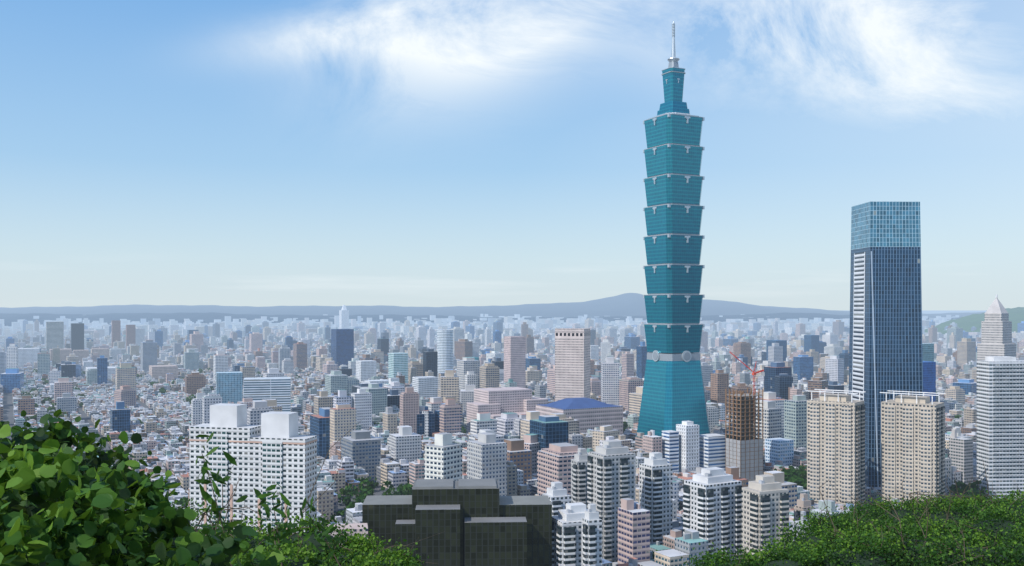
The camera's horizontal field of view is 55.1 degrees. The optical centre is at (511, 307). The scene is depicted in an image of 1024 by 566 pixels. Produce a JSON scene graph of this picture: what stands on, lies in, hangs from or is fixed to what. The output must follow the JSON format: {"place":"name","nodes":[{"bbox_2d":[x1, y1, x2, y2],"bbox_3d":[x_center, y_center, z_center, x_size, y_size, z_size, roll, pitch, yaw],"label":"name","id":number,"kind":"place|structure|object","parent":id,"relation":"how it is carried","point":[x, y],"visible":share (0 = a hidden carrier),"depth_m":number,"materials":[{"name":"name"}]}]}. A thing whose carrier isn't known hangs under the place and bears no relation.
{"place":"outdoors","nodes":[
{"label":"outdoors","id":0,"kind":"place"},
{"bbox_2d":[0,312,960,325],"bbox_3d":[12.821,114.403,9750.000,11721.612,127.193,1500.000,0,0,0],"label":"hill","id":1,"kind":"structure","parent":0,"point":[180,317],"depth_m":10054.90,"materials":[{"name":"grey"}]},
{"bbox_2d":[0,293,984,317],"bbox_3d":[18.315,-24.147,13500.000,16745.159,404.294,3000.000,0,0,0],"label":"hill","id":2,"kind":"structure","parent":0,"point":[629,304],"depth_m":13781.73,"materials":[{"name":"grey"}]},
{"bbox_2d":[3,310,993,521],"bbox_3d":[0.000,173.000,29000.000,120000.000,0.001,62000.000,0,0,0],"label":"ground","id":3,"kind":"structure","parent":0,"point":[8,408],"depth_m":1602.64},
{"bbox_2d":[0,201,1023,565],"bbox_3d":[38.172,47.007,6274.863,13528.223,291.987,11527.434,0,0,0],"label":"city","id":4,"kind":"object","parent":3,"relation":"on","point":[562,467],"visible":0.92,"depth_m":993.89},
{"bbox_2d":[0,367,1023,565],"bbox_3d":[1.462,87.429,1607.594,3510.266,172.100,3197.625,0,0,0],"label":"foliage","id":5,"kind":"object","parent":3,"relation":"on","point":[71,515],"visible":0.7,"depth_m":19.52,"materials":[{"name":"green plant"}]},
{"bbox_2d":[163,416,1023,565],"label":"limbs","id":6,"kind":"object","parent":5,"relation":"on","point":[242,514],"visible":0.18,"depth_m":96.93,"materials":[{"name":"green plant"}]},
{"bbox_2d":[25,447,1023,565],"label":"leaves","id":7,"kind":"object","parent":6,"relation":"on","point":[859,557],"visible":0.24,"depth_m":98.20,"materials":[{"name":"green plant"}]},
{"bbox_2d":[636,21,710,436],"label":"skyscraper","id":8,"kind":"structure","parent":3,"relation":"on","point":[673,393],"depth_m":1129.74,"materials":[{"name":"teal glass"}]},
{"bbox_2d":[0,0,1023,309],"label":"sky","id":9,"kind":"structure","parent":0,"point":[255,153],"materials":[{"name":"blue"}]},
{"bbox_2d":[925,307,1023,333],"bbox_3d":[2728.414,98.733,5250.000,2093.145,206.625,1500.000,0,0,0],"label":"hill","id":10,"kind":"structure","parent":0,"point":[967,323],"depth_m":5784.27,"materials":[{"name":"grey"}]}
]}

